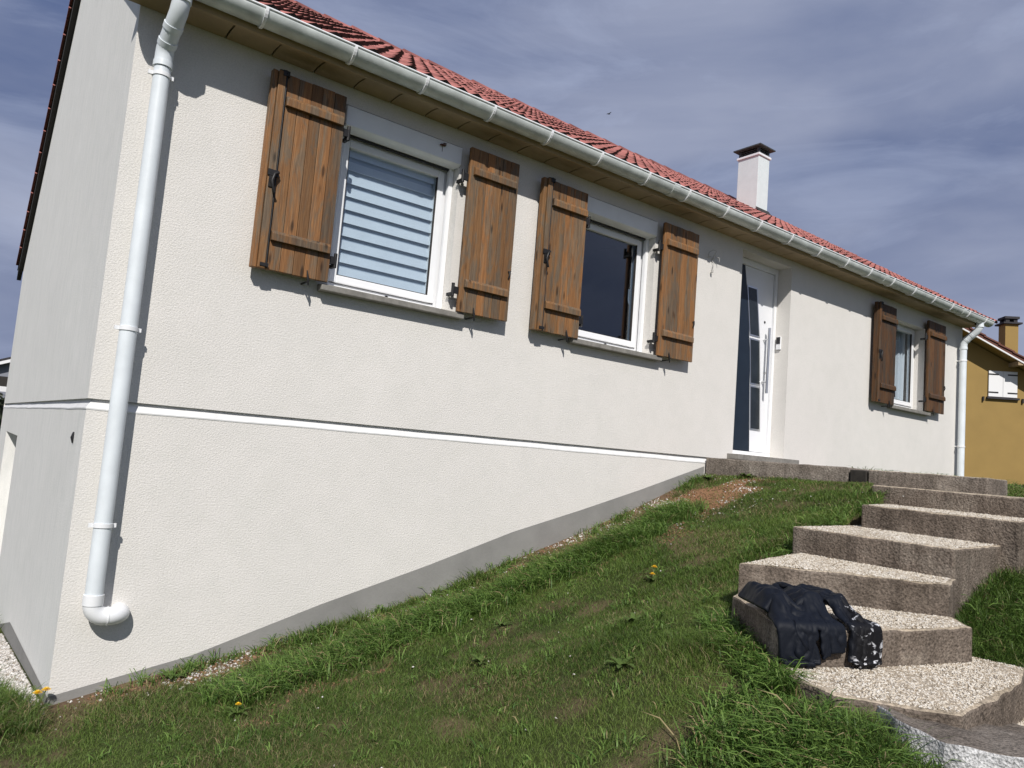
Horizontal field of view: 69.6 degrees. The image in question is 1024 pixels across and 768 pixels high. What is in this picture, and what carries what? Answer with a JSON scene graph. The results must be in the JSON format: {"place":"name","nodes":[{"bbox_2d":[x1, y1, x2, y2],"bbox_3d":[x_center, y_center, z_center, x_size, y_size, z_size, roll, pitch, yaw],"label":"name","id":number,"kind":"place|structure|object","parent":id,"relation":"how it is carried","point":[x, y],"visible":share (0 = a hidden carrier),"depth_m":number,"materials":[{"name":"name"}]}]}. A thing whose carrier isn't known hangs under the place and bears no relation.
{"place":"outdoors","nodes":[
{"label":"outdoors","id":0,"kind":"place"},
{"bbox_2d":[0,611,29,703],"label":"grass","id":1,"kind":"structure","parent":0,"point":[12,680],"depth_m":4.38,"materials":[{"name":"green plant"}]},
{"bbox_2d":[0,467,1023,767],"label":"lawn","id":2,"kind":"structure","parent":0,"point":[572,746],"depth_m":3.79,"materials":[{"name":"plant"}]},
{"bbox_2d":[0,393,4,428],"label":"hedge","id":3,"kind":"object","parent":2,"relation":"on","point":[2,399],"visible":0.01,"depth_m":26.12,"materials":[{"name":"green plant"}]},
{"bbox_2d":[0,386,6,391],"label":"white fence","id":4,"kind":"object","parent":2,"relation":"on","point":[2,388],"depth_m":25.60,"materials":[{"name":"white"}]},
{"bbox_2d":[0,357,10,398],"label":"house","id":5,"kind":"structure","parent":2,"relation":"on","point":[4,366],"depth_m":46.97,"materials":[{"name":"grey"}]},
{"bbox_2d":[0,376,7,386],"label":"window","id":6,"kind":"structure","parent":5,"relation":"in","point":[3,380],"depth_m":46.95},
{"bbox_2d":[0,633,44,713],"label":"stone chips","id":7,"kind":"object","parent":2,"relation":"on","point":[8,657],"visible":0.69,"depth_m":5.20,"materials":[{"name":"white gravel"}]},
{"bbox_2d":[32,687,51,707],"bbox_3d":[-2.718,1.799,4.188,0.147,0.141,0.161,4,-5,5],"label":"dandelion","id":8,"kind":"object","parent":2,"relation":"on","point":[40,691],"visible":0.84,"depth_m":4.20,"materials":[{"name":"yellow plant"}]},
{"bbox_2d":[158,668,186,678],"bbox_3d":[-2.085,1.793,4.540,0.183,0.042,0.200,9,-7,-37],"label":"weed plant","id":9,"kind":"object","parent":2,"relation":"on","point":[166,674],"visible":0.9,"depth_m":4.54,"materials":[{"name":"green plant"}]},
{"bbox_2d":[227,702,249,715],"bbox_3d":[-1.475,1.764,3.994,0.156,0.070,0.166,9,-7,-37],"label":"dandelion","id":10,"kind":"object","parent":2,"relation":"on","point":[238,707],"visible":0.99,"depth_m":4.00,"materials":[{"name":"green plant"}]},
{"bbox_2d":[56,474,726,729],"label":"stone chips","id":11,"kind":"object","parent":2,"relation":"on","point":[222,668],"visible":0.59,"depth_m":4.73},
{"bbox_2d":[86,478,801,727],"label":"earth clods","id":12,"kind":"object","parent":2,"relation":"on","point":[694,493],"visible":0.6,"depth_m":6.32,"materials":[{"name":"brown soil"}]},
{"bbox_2d":[471,653,492,664],"bbox_3d":[-0.174,1.595,4.248,0.157,0.040,0.155,5,-5,-6],"label":"weed plant","id":13,"kind":"object","parent":2,"relation":"on","point":[479,658],"visible":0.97,"depth_m":4.27,"materials":[{"name":"green plant"}]},
{"bbox_2d":[0,0,997,706],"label":"house","id":14,"kind":"structure","parent":2,"relation":"on","point":[316,324],"depth_m":5.80,"materials":[{"name":"white paint"}]},
{"bbox_2d":[317,105,463,319],"bbox_3d":[-0.912,-1.312,5.821,1.230,1.438,0.305,9,-7,-37],"label":"window","id":15,"kind":"structure","parent":14,"relation":"in","point":[392,217],"depth_m":5.88,"materials":[{"name":"white plastic"}]},
{"bbox_2d":[567,196,661,360],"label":"window","id":16,"kind":"structure","parent":14,"relation":"in","point":[614,276],"depth_m":7.63,"materials":[{"name":"white plastic"}]},
{"bbox_2d":[733,257,778,456],"bbox_3d":[2.855,-0.324,8.820,1.003,2.352,0.142,9,-7,-37],"label":"door","id":17,"kind":"structure","parent":14,"relation":"in","point":[759,284],"depth_m":8.91,"materials":[{"name":"white plastic"}]},
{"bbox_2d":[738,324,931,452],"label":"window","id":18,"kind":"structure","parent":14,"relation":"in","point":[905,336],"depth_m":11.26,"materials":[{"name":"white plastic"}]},
{"bbox_2d":[494,619,512,626],"bbox_3d":[-0.077,1.556,4.779,0.154,0.036,0.134,9,-7,-37],"label":"weed plant","id":19,"kind":"object","parent":2,"relation":"on","point":[500,623],"visible":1,"depth_m":4.78,"materials":[{"name":"green plant"}]},
{"bbox_2d":[234,488,903,767],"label":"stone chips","id":20,"kind":"object","parent":2,"relation":"on","point":[558,632],"visible":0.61,"depth_m":4.39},
{"bbox_2d":[604,656,636,668],"bbox_3d":[0.518,1.335,3.524,0.155,0.045,0.162,3,-6,17],"label":"weed plant","id":21,"kind":"object","parent":2,"relation":"on","point":[619,661],"visible":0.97,"depth_m":3.55,"materials":[{"name":"green plant"}]},
{"bbox_2d":[622,612,644,622],"bbox_3d":[0.676,1.309,4.104,0.138,0.043,0.180,6,-5,-14],"label":"weed plant","id":22,"kind":"object","parent":2,"relation":"on","point":[631,618],"visible":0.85,"depth_m":4.11,"materials":[{"name":"green plant"}]},
{"bbox_2d":[640,565,660,580],"bbox_3d":[0.957,1.295,5.024,0.166,0.115,0.170,9,-7,-37],"label":"dandelion","id":23,"kind":"object","parent":2,"relation":"on","point":[651,579],"visible":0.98,"depth_m":5.02,"materials":[{"name":"green plant"}]},
{"bbox_2d":[608,478,789,528],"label":"stone chips","id":24,"kind":"object","parent":2,"relation":"on","point":[726,501],"visible":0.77,"depth_m":7.03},
{"bbox_2d":[738,473,755,477],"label":"weed plant","id":25,"kind":"object","parent":2,"relation":"on","point":[744,474],"visible":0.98,"depth_m":7.57,"materials":[{"name":"green plant"}]},
{"bbox_2d":[705,458,879,481],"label":"terrace","id":26,"kind":"structure","parent":2,"relation":"on","point":[725,466],"depth_m":7.48,"materials":[{"name":"grey concrete"}]},
{"bbox_2d":[850,470,868,482],"bbox_3d":[3.407,1.074,7.052,0.396,0.484,0.177,9,-7,-37],"label":"terrace stub","id":27,"kind":"object","parent":2,"relation":"on","point":[858,476],"visible":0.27,"depth_m":6.94,"materials":[{"name":"black concrete"}]},
{"bbox_2d":[731,485,1023,767],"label":"garden stairs","id":28,"kind":"structure","parent":2,"relation":"on","point":[913,569],"depth_m":3.74,"materials":[{"name":"grey concrete"}]},
{"bbox_2d":[738,581,882,667],"bbox_3d":[1.320,1.085,3.388,0.508,0.288,0.526,6,-5,-13],"label":"jacket","id":29,"kind":"object","parent":28,"relation":"on","point":[799,616],"visible":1,"depth_m":3.19,"materials":[{"name":"fabric"}]},
{"bbox_2d":[795,466,1023,494],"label":"grass","id":30,"kind":"structure","parent":2,"relation":"on","point":[1017,485],"depth_m":8.69,"materials":[{"name":"green plant"}]},
{"bbox_2d":[869,470,1007,495],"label":"landing block","id":31,"kind":"structure","parent":2,"relation":"on","point":[980,485],"depth_m":6.37,"materials":[{"name":"grey concrete"}]},
{"bbox_2d":[962,316,1023,484],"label":"neighbour house","id":32,"kind":"structure","parent":2,"relation":"on","point":[994,433],"depth_m":25.05,"materials":[{"name":"yellow paint"}]},
{"bbox_2d":[0,0,1023,358],"label":"sky","id":33,"kind":"structure","parent":0,"point":[895,128],"materials":[{"name":"blue"}]}
]}

